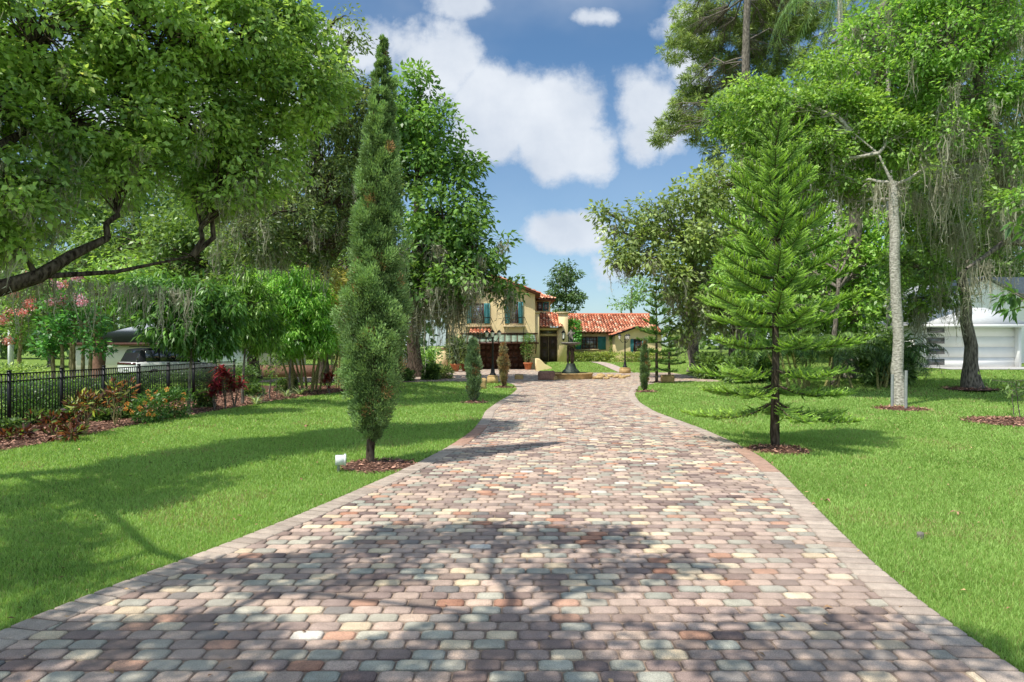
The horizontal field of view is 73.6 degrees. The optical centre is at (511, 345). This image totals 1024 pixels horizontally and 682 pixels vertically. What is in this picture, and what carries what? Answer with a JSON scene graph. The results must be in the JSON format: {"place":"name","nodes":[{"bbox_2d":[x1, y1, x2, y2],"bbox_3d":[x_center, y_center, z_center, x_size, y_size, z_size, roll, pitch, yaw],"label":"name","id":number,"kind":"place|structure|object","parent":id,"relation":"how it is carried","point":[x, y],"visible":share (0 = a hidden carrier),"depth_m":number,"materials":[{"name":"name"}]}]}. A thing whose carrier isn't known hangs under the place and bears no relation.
{"place":"outdoors","nodes":[
{"label":"outdoors","id":0,"kind":"place"},
{"bbox_2d":[0,369,985,681],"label":"driveway","id":1,"kind":"structure","parent":0,"point":[584,413],"depth_m":5.59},
{"bbox_2d":[443,334,467,371],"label":"potted plant","id":2,"kind":"object","parent":1,"relation":"on","point":[455,366],"visible":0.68,"depth_m":51.77,"materials":[{"name":"green plant"}]},
{"bbox_2d":[0,382,1023,681],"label":"driveway border","id":3,"kind":"object","parent":1,"relation":"on","point":[978,658],"visible":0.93,"depth_m":6.02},
{"bbox_2d":[520,333,535,369],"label":"potted plant","id":4,"kind":"object","parent":1,"relation":"on","point":[528,363],"visible":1,"depth_m":56.07,"materials":[{"name":"green plant"}]},
{"bbox_2d":[555,330,592,379],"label":"fountain","id":5,"kind":"object","parent":1,"relation":"on","point":[570,371],"visible":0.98,"depth_m":40.93,"materials":[{"name":"beige stone"}]},
{"bbox_2d":[618,334,630,372],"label":"lamp post","id":6,"kind":"object","parent":1,"relation":"on","point":[624,369],"visible":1,"depth_m":48.91,"materials":[{"name":"black metal"}]},
{"bbox_2d":[0,346,1023,672],"bbox_3d":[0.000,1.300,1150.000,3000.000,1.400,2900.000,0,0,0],"label":"lawn ground","id":7,"kind":"structure","parent":0,"point":[154,550],"depth_m":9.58,"materials":[{"name":"green plant"}]},
{"bbox_2d":[0,361,50,403],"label":"loose hedge","id":8,"kind":"object","parent":7,"relation":"on","point":[13,368],"visible":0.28,"depth_m":24.13,"materials":[{"name":"green plant"}]},
{"bbox_2d":[0,265,69,367],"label":"crape myrtle","id":9,"kind":"object","parent":7,"relation":"on","point":[10,326],"visible":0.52,"depth_m":26.93,"materials":[{"name":"green plant"}]},
{"bbox_2d":[2,374,74,411],"bbox_3d":[-14.497,1.503,21.066,1.970,1.255,1.233,0,0,-20],"label":"shrub","id":10,"kind":"object","parent":7,"relation":"on","point":[34,393],"visible":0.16,"depth_m":20.86,"materials":[{"name":"green plant"}]},
{"bbox_2d":[0,168,121,366],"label":"background tree","id":11,"kind":"object","parent":7,"relation":"on","point":[94,219],"visible":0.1,"depth_m":64.28,"materials":[{"name":"green plant"}]},
{"bbox_2d":[25,276,119,401],"bbox_3d":[-14.689,-0.218,23.067,2.917,4.501,1.852,0,0,0],"label":"crape myrtle","id":12,"kind":"object","parent":7,"relation":"on","point":[56,344],"visible":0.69,"depth_m":22.90,"materials":[{"name":"green plant"}]},
{"bbox_2d":[47,249,164,391],"bbox_3d":[-15.924,-0.936,27.653,5.005,6.023,3.410,0,0,-37],"label":"oak tree","id":13,"kind":"object","parent":7,"relation":"on","point":[100,362],"visible":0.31,"depth_m":27.11,"materials":[{"name":"brown bark"},{"name":"leaf"}]},
{"bbox_2d":[0,359,234,425],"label":"metal fence","id":14,"kind":"object","parent":7,"relation":"on","point":[10,381],"visible":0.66,"depth_m":18.99,"materials":[{"name":"black metal"}]},
{"bbox_2d":[73,173,181,331],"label":"background tree","id":15,"kind":"object","parent":7,"relation":"on","point":[126,241],"visible":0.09,"depth_m":69.88,"materials":[{"name":"green plant"}]},
{"bbox_2d":[0,365,260,420],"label":"clipped hedge","id":16,"kind":"object","parent":7,"relation":"on","point":[238,370],"visible":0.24,"depth_m":20.88,"materials":[{"name":"green plant"}]},
{"bbox_2d":[117,346,213,380],"bbox_3d":[-18.959,1.016,38.046,2.335,1.969,4.920,0,0,33],"label":"parked car","id":17,"kind":"object","parent":7,"relation":"on","point":[141,356],"visible":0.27,"depth_m":36.38,"materials":[{"name":"white paint"}]},
{"bbox_2d":[0,384,352,449],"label":"mulch bed","id":18,"kind":"object","parent":7,"relation":"on","point":[21,442],"visible":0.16,"depth_m":19.95,"materials":[{"name":"brown wood"}]},
{"bbox_2d":[0,416,26,434],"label":"shrub","id":19,"kind":"object","parent":18,"relation":"on","point":[5,423],"visible":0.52,"depth_m":14.95,"materials":[{"name":"green plant"}]},
{"bbox_2d":[0,421,39,439],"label":"croton shrub","id":20,"kind":"object","parent":18,"relation":"on","point":[6,433],"visible":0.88,"depth_m":14.06,"materials":[{"name":"green plant"}]},
{"bbox_2d":[25,408,62,424],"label":"shrub","id":21,"kind":"object","parent":18,"relation":"on","point":[45,412],"visible":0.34,"depth_m":16.68,"materials":[{"name":"green plant"}]},
{"bbox_2d":[22,406,84,434],"bbox_3d":[-9.896,1.639,14.897,1.100,0.744,0.995,0,0,0],"label":"croton shrub","id":22,"kind":"object","parent":18,"relation":"on","point":[58,414],"visible":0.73,"depth_m":14.87,"materials":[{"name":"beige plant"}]},
{"bbox_2d":[41,420,89,442],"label":"croton shrub","id":23,"kind":"object","parent":18,"relation":"on","point":[65,432],"visible":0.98,"depth_m":14.13,"materials":[{"name":"green plant"}]},
{"bbox_2d":[60,387,108,432],"bbox_3d":[-9.521,1.456,15.257,0.920,1.103,1.244,0,0,-40],"label":"croton shrub","id":24,"kind":"object","parent":18,"relation":"on","point":[83,393],"visible":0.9,"depth_m":15.20,"materials":[{"name":"green plant"}]},
{"bbox_2d":[88,406,117,421],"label":"shrub","id":25,"kind":"object","parent":18,"relation":"on","point":[102,416],"visible":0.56,"depth_m":17.40,"materials":[{"name":"green plant"}]},
{"bbox_2d":[96,375,141,425],"bbox_3d":[-9.675,1.359,16.712,1.101,1.290,0.898,0,0,0],"label":"croton shrub","id":26,"kind":"object","parent":18,"relation":"on","point":[125,393],"visible":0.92,"depth_m":16.73,"materials":[{"name":"green plant"}]},
{"bbox_2d":[123,393,165,423],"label":"ixora bush","id":27,"kind":"object","parent":18,"relation":"on","point":[153,414],"visible":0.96,"depth_m":17.43,"materials":[{"name":"green plant"}]},
{"bbox_2d":[139,386,176,420],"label":"ixora bush","id":28,"kind":"object","parent":18,"relation":"on","point":[165,399],"visible":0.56,"depth_m":18.13,"materials":[{"name":"green plant"}]},
{"bbox_2d":[161,385,194,418],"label":"ixora bush","id":29,"kind":"object","parent":18,"relation":"on","point":[182,411],"visible":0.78,"depth_m":18.63,"materials":[{"name":"green plant"}]},
{"bbox_2d":[103,266,257,415],"bbox_3d":[-9.486,-0.131,19.447,4.238,4.268,2.355,0,0,-7],"label":"mango tree","id":30,"kind":"object","parent":18,"relation":"on","point":[216,306],"visible":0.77,"depth_m":19.21,"materials":[{"name":"green plant"}]},
{"bbox_2d":[191,388,216,407],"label":"shrub","id":31,"kind":"object","parent":18,"relation":"on","point":[200,399],"visible":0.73,"depth_m":21.26,"materials":[{"name":"green plant"}]},
{"bbox_2d":[198,377,231,409],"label":"ti plant","id":32,"kind":"object","parent":18,"relation":"on","point":[216,385],"visible":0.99,"depth_m":21.04,"materials":[{"name":"red plant"}]},
{"bbox_2d":[206,364,235,408],"bbox_3d":[-8.986,1.285,21.387,1.145,1.437,1.311,0,0,0],"label":"ti plant","id":33,"kind":"object","parent":18,"relation":"on","point":[223,372],"visible":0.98,"depth_m":21.27,"materials":[{"name":"red plant"}]},
{"bbox_2d":[220,373,251,406],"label":"ti plant","id":34,"kind":"object","parent":18,"relation":"on","point":[236,385],"visible":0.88,"depth_m":21.76,"materials":[{"name":"red plant"}]},
{"bbox_2d":[233,355,274,399],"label":"sapling","id":35,"kind":"object","parent":18,"relation":"on","point":[257,374],"visible":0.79,"depth_m":24.33,"materials":[{"name":"green plant"}]},
{"bbox_2d":[240,382,267,395],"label":"shrub","id":36,"kind":"object","parent":18,"relation":"on","point":[253,388],"visible":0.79,"depth_m":26.07,"materials":[{"name":"green plant"}]},
{"bbox_2d":[217,261,293,403],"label":"mango tree","id":37,"kind":"object","parent":18,"relation":"on","point":[268,325],"visible":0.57,"depth_m":22.95,"materials":[{"name":"green plant"}]},
{"bbox_2d":[272,377,299,390],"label":"shrub","id":38,"kind":"object","parent":18,"relation":"on","point":[279,383],"visible":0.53,"depth_m":28.87,"materials":[{"name":"green plant"}]},
{"bbox_2d":[250,263,343,390],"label":"mango tree","id":39,"kind":"object","parent":18,"relation":"on","point":[300,306],"visible":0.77,"depth_m":26.97,"materials":[{"name":"green plant"}]},
{"bbox_2d":[274,328,344,391],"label":"clumping palm","id":40,"kind":"object","parent":18,"relation":"on","point":[315,374],"visible":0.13,"depth_m":28.84,"materials":[{"name":"plant"}]},
{"bbox_2d":[0,0,363,349],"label":"broadleaf tree","id":41,"kind":"object","parent":7,"relation":"on","point":[225,139],"visible":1,"depth_m":11.65,"materials":[{"name":"green plant"}]},
{"bbox_2d":[110,124,255,303],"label":"background tree","id":42,"kind":"object","parent":7,"relation":"on","point":[147,197],"visible":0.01,"depth_m":62.30,"materials":[{"name":"green plant"}]},
{"bbox_2d":[67,324,305,372],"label":"neighbour bungalow","id":43,"kind":"object","parent":7,"relation":"on","point":[122,338],"visible":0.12,"depth_m":50.00,"materials":[{"name":"beige paint"}]},
{"bbox_2d":[221,349,248,368],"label":"garage door","id":44,"kind":"structure","parent":43,"relation":"in","point":[239,353],"depth_m":49.97,"materials":[{"name":"white paint"}]},
{"bbox_2d":[0,188,418,378],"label":"broadleaf tree","id":45,"kind":"object","parent":7,"relation":"on","point":[178,239],"visible":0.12,"depth_m":36.04,"materials":[{"name":"green plant"}]},
{"bbox_2d":[260,365,337,376],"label":"garden wall","id":46,"kind":"structure","parent":7,"relation":"on","point":[308,369],"depth_m":43.00,"materials":[{"name":"brown brick"}]},
{"bbox_2d":[194,2,408,383],"bbox_3d":[-6.937,-4.082,27.522,6.723,12.253,17.257,0,0,0],"label":"live oak","id":47,"kind":"object","parent":7,"relation":"on","point":[334,170],"visible":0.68,"depth_m":21.60,"materials":[{"name":"green plant"}]},
{"bbox_2d":[307,263,380,388],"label":"clumping palm","id":48,"kind":"object","parent":7,"relation":"on","point":[338,278],"visible":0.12,"depth_m":30.95,"materials":[{"name":"plant"}]},
{"bbox_2d":[334,456,416,473],"bbox_3d":[-2.196,1.955,11.339,1.459,0.209,1.454,0,0,0],"label":"mulch ring","id":49,"kind":"object","parent":7,"relation":"on","point":[384,464],"visible":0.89,"depth_m":11.16,"materials":[{"name":"brown wood"}]},
{"bbox_2d":[329,33,414,461],"bbox_3d":[-2.255,-1.602,11.457,1.384,7.212,1.470,0,0,-40],"label":"cypress tree","id":50,"kind":"object","parent":49,"relation":"on","point":[372,346],"visible":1,"depth_m":11.20,"materials":[{"name":"green plant"}]},
{"bbox_2d":[418,362,441,379],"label":"shrub","id":51,"kind":"object","parent":7,"relation":"on","point":[432,371],"visible":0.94,"depth_m":39.55,"materials":[{"name":"green plant"}]},
{"bbox_2d":[421,346,443,365],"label":"shrub","id":52,"kind":"object","parent":7,"relation":"on","point":[430,358],"visible":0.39,"depth_m":46.77,"materials":[{"name":"green plant"}]},
{"bbox_2d":[382,57,530,376],"bbox_3d":[-4.652,-6.917,38.157,10.937,17.940,7.458,0,0,42],"label":"live oak","id":53,"kind":"object","parent":7,"relation":"on","point":[436,285],"visible":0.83,"depth_m":36.72,"materials":[{"name":"green plant"}]},
{"bbox_2d":[461,399,487,403],"bbox_3d":[-1.284,1.950,23.755,1.082,0.220,1.001,0,0,0],"label":"mulch ring","id":54,"kind":"object","parent":7,"relation":"on","point":[476,401],"visible":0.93,"depth_m":23.63,"materials":[{"name":"brown wood"}]},
{"bbox_2d":[464,336,483,400],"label":"slim juniper","id":55,"kind":"object","parent":54,"relation":"on","point":[473,363],"visible":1,"depth_m":23.90,"materials":[{"name":"green plant"}]},
{"bbox_2d":[484,330,501,383],"bbox_3d":[-1.012,0.610,36.180,0.918,2.880,0.838,0,0,0],"label":"lamp post","id":56,"kind":"object","parent":7,"relation":"on","point":[492,377],"visible":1,"depth_m":36.18,"materials":[{"name":"black metal"}]},
{"bbox_2d":[494,385,515,387],"bbox_3d":[-0.366,1.970,32.435,1.196,0.260,1.112,0,0,-40],"label":"mulch ring","id":57,"kind":"object","parent":7,"relation":"on","point":[501,386],"visible":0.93,"depth_m":32.29,"materials":[{"name":"brown wood"}]},
{"bbox_2d":[496,342,509,386],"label":"slim juniper","id":58,"kind":"object","parent":57,"relation":"on","point":[503,361],"visible":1,"depth_m":32.30,"materials":[{"name":"green plant"}]},
{"bbox_2d":[0,228,1023,359],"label":"distant woods","id":59,"kind":"object","parent":7,"relation":"on","point":[701,347],"visible":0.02,"depth_m":99.90,"materials":[{"name":"green plant"}]},
{"bbox_2d":[8,400,1023,681],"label":"leaf litter","id":60,"kind":"object","parent":7,"relation":"on","point":[500,554],"visible":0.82,"depth_m":5.54,"materials":[{"name":"brown plant"}]},
{"bbox_2d":[448,275,666,368],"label":"villa","id":61,"kind":"object","parent":7,"relation":"on","point":[539,319],"visible":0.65,"depth_m":58.60,"materials":[{"name":"yellow paint"}]},
{"bbox_2d":[480,344,499,368],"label":"garage door","id":62,"kind":"structure","parent":61,"relation":"in","point":[485,349],"depth_m":57.82,"materials":[{"name":"brown wood"}]},
{"bbox_2d":[506,344,523,368],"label":"garage door","id":63,"kind":"structure","parent":61,"relation":"in","point":[516,360],"depth_m":57.82,"materials":[{"name":"brown wood"}]},
{"bbox_2d":[540,336,547,360],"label":"entry door","id":64,"kind":"structure","parent":61,"relation":"in","point":[543,339],"depth_m":59.47,"materials":[{"name":"brown wood"}]},
{"bbox_2d":[549,336,556,360],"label":"entry door","id":65,"kind":"structure","parent":61,"relation":"in","point":[552,339],"depth_m":59.48,"materials":[{"name":"brown wood"}]},
{"bbox_2d":[568,317,582,346],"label":"climbing vine","id":66,"kind":"object","parent":61,"relation":"attached to","point":[573,324],"visible":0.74,"depth_m":59.29,"materials":[{"name":"green plant"}]},
{"bbox_2d":[580,337,598,349],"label":"window","id":67,"kind":"structure","parent":61,"relation":"in","point":[588,343],"depth_m":60.46,"materials":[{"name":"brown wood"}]},
{"bbox_2d":[543,258,587,312],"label":"background tree","id":68,"kind":"object","parent":7,"relation":"on","point":[568,278],"visible":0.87,"depth_m":77.17,"materials":[{"name":"green plant"}]},
{"bbox_2d":[569,351,674,361],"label":"box hedge","id":69,"kind":"object","parent":7,"relation":"on","point":[582,358],"visible":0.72,"depth_m":59.23,"materials":[{"name":"green plant"}]},
{"bbox_2d":[607,273,665,312],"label":"background tree","id":70,"kind":"object","parent":7,"relation":"on","point":[635,295],"visible":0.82,"depth_m":84.61,"materials":[{"name":"green plant"}]},
{"bbox_2d":[634,389,656,392],"bbox_3d":[5.666,1.976,29.315,1.192,0.260,1.091,0,0,0],"label":"mulch ring","id":71,"kind":"object","parent":7,"relation":"on","point":[650,391],"visible":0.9,"depth_m":29.12,"materials":[{"name":"brown wood"}]},
{"bbox_2d":[638,338,650,389],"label":"slim juniper","id":72,"kind":"object","parent":71,"relation":"on","point":[644,374],"visible":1,"depth_m":29.63,"materials":[{"name":"green plant"}]},
{"bbox_2d":[580,143,758,371],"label":"live oak","id":73,"kind":"object","parent":7,"relation":"on","point":[683,281],"visible":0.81,"depth_m":40.96,"materials":[{"name":"green plant"}]},
{"bbox_2d":[658,319,686,374],"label":"norfolk pine","id":74,"kind":"object","parent":7,"relation":"on","point":[669,345],"visible":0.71,"depth_m":40.99,"materials":[{"name":"green plant"}]},
{"bbox_2d":[692,350,733,378],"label":"shrub","id":75,"kind":"object","parent":7,"relation":"on","point":[711,360],"visible":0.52,"depth_m":40.34,"materials":[{"name":"green plant"}]},
{"bbox_2d":[669,199,790,350],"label":"background tree","id":76,"kind":"object","parent":7,"relation":"on","point":[723,226],"visible":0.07,"depth_m":61.13,"materials":[{"name":"green plant"}]},
{"bbox_2d":[697,73,779,351],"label":"queen palm","id":77,"kind":"object","parent":7,"relation":"on","point":[714,95],"visible":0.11,"depth_m":44.27,"materials":[{"name":"green plant"}]},
{"bbox_2d":[721,351,779,383],"bbox_3d":[12.438,1.211,35.809,3.257,1.970,2.689,0,0,0],"label":"shrub","id":78,"kind":"object","parent":7,"relation":"on","point":[746,360],"visible":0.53,"depth_m":35.06,"materials":[{"name":"green plant"}]},
{"bbox_2d":[645,0,865,367],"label":"tall pine","id":79,"kind":"object","parent":7,"relation":"on","point":[753,28],"visible":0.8,"depth_m":49.25,"materials":[{"name":"green plant"}]},
{"bbox_2d":[705,128,847,351],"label":"background tree","id":80,"kind":"object","parent":7,"relation":"on","point":[791,331],"visible":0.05,"depth_m":55.88,"materials":[{"name":"green plant"}]},
{"bbox_2d":[744,442,811,455],"bbox_3d":[5.024,1.954,13.025,1.316,0.197,1.372,0,0,0],"label":"mulch ring","id":81,"kind":"object","parent":7,"relation":"on","point":[784,449],"visible":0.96,"depth_m":12.88,"materials":[{"name":"brown wood"}]},
{"bbox_2d":[679,97,878,445],"bbox_3d":[5.132,-1.426,13.531,3.373,6.859,3.588,0,0,0],"label":"norfolk pine","id":82,"kind":"object","parent":81,"relation":"on","point":[779,208],"visible":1,"depth_m":13.09,"materials":[{"name":"green plant"}]},
{"bbox_2d":[698,199,918,384],"bbox_3d":[14.424,-3.154,34.141,10.646,9.992,6.117,0,0,26],"label":"broadleaf tree","id":83,"kind":"object","parent":7,"relation":"on","point":[868,274],"visible":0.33,"depth_m":32.61,"materials":[{"name":"green plant"}]},
{"bbox_2d":[726,328,891,388],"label":"clumping palm","id":84,"kind":"object","parent":7,"relation":"on","point":[793,353],"visible":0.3,"depth_m":30.46,"materials":[{"name":"plant"}]},
{"bbox_2d":[766,0,913,359],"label":"queen palm","id":85,"kind":"object","parent":7,"relation":"on","point":[839,7],"visible":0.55,"depth_m":37.70,"materials":[{"name":"green plant"}]},
{"bbox_2d":[792,333,948,391],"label":"clumping palm","id":86,"kind":"object","parent":7,"relation":"on","point":[861,352],"visible":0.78,"depth_m":28.75,"materials":[{"name":"plant"}]},
{"bbox_2d":[818,111,931,335],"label":"background tree","id":87,"kind":"object","parent":7,"relation":"on","point":[882,311],"visible":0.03,"depth_m":56.38,"materials":[{"name":"green plant"}]},
{"bbox_2d":[727,0,1023,377],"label":"live oak","id":88,"kind":"object","parent":7,"relation":"on","point":[857,231],"visible":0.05,"depth_m":42.01,"materials":[{"name":"green plant"}]},
{"bbox_2d":[854,320,920,386],"bbox_3d":[16.484,0.390,30.450,2.585,3.131,2.340,0,0,0],"label":"shrub","id":89,"kind":"object","parent":7,"relation":"on","point":[861,375],"visible":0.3,"depth_m":30.08,"materials":[{"name":"green plant"}]},
{"bbox_2d":[828,0,951,336],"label":"queen palm","id":90,"kind":"object","parent":7,"relation":"on","point":[887,203],"visible":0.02,"depth_m":39.96,"materials":[{"name":"green plant"}]},
{"bbox_2d":[870,404,932,411],"bbox_3d":[12.161,1.933,21.403,1.766,0.248,1.817,0,0,0],"label":"mulch ring","id":91,"kind":"object","parent":7,"relation":"on","point":[899,408],"visible":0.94,"depth_m":21.24,"materials":[{"name":"brown wood"}]},
{"bbox_2d":[699,39,974,404],"bbox_3d":[11.491,-4.465,24.709,8.852,12.934,5.560,0,0,0],"label":"live oak","id":92,"kind":"object","parent":91,"relation":"on","point":[893,124],"visible":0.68,"depth_m":23.41,"materials":[{"name":"green plant"}]},
{"bbox_2d":[830,0,1023,323],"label":"live oak","id":93,"kind":"object","parent":7,"relation":"on","point":[989,106],"visible":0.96,"depth_m":22.21,"materials":[{"name":"green plant"}]},
{"bbox_2d":[869,78,991,320],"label":"background tree","id":94,"kind":"object","parent":7,"relation":"on","point":[921,251],"visible":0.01,"depth_m":63.47,"materials":[{"name":"green plant"}]},
{"bbox_2d":[864,308,1023,366],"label":"neighbour garage","id":95,"kind":"structure","parent":7,"relation":"on","point":[998,341],"depth_m":37.80,"materials":[{"name":"white paint"}]},
{"bbox_2d":[925,327,1014,366],"bbox_3d":[25.231,0.089,37.845,5.040,2.295,0.110,0,0,0],"label":"garage door","id":96,"kind":"structure","parent":95,"relation":"in","point":[996,345],"depth_m":37.80,"materials":[{"name":"white paint"}]},
{"bbox_2d":[883,276,1023,362],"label":"neighbour house","id":97,"kind":"structure","parent":7,"relation":"on","point":[1020,315],"depth_m":46.50,"materials":[{"name":"white paint"}]},
{"bbox_2d":[918,120,1023,280],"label":"background tree","id":98,"kind":"object","parent":7,"relation":"on","point":[1009,260],"visible":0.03,"depth_m":63.60,"materials":[{"name":"green plant"}]},
{"bbox_2d":[942,385,1001,390],"bbox_3d":[18.811,1.776,28.192,2.288,0.331,2.271,0,0,0],"label":"mulch ring","id":99,"kind":"object","parent":7,"relation":"on","point":[970,388],"visible":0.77,"depth_m":27.76,"materials":[{"name":"brown wood"}]},
{"bbox_2d":[871,155,1023,388],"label":"live oak","id":100,"kind":"object","parent":99,"relation":"on","point":[918,310],"visible":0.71,"depth_m":26.91,"materials":[{"name":"green plant"}]},
{"bbox_2d":[958,414,1023,426],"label":"mulch ring","id":101,"kind":"object","parent":7,"relation":"on","point":[1009,420],"visible":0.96,"depth_m":17.84,"materials":[{"name":"brown wood"}]},
{"bbox_2d":[978,369,1023,417],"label":"sapling","id":102,"kind":"object","parent":101,"relation":"on","point":[1015,382],"visible":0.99,"depth_m":18.28,"materials":[{"name":"green plant"}]},
{"bbox_2d":[987,197,1023,324],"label":"broadleaf tree","id":103,"kind":"object","parent":7,"relation":"on","point":[1012,300],"visible":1,"depth_m":10.96,"materials":[{"name":"green plant"}]},
{"bbox_2d":[3,0,1023,345],"label":"sky","id":104,"kind":"structure","parent":0,"point":[564,95],"materials":[{"name":"blue"}]},
{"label":"mulch ring","id":105,"kind":"structure","parent":0,"visible":0},
{"bbox_2d":[636,277,679,381],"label":"norfolk pine","id":106,"kind":"object","parent":105,"relation":"on","point":[653,329],"visible":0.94,"depth_m":36.10,"materials":[{"name":"green plant"}]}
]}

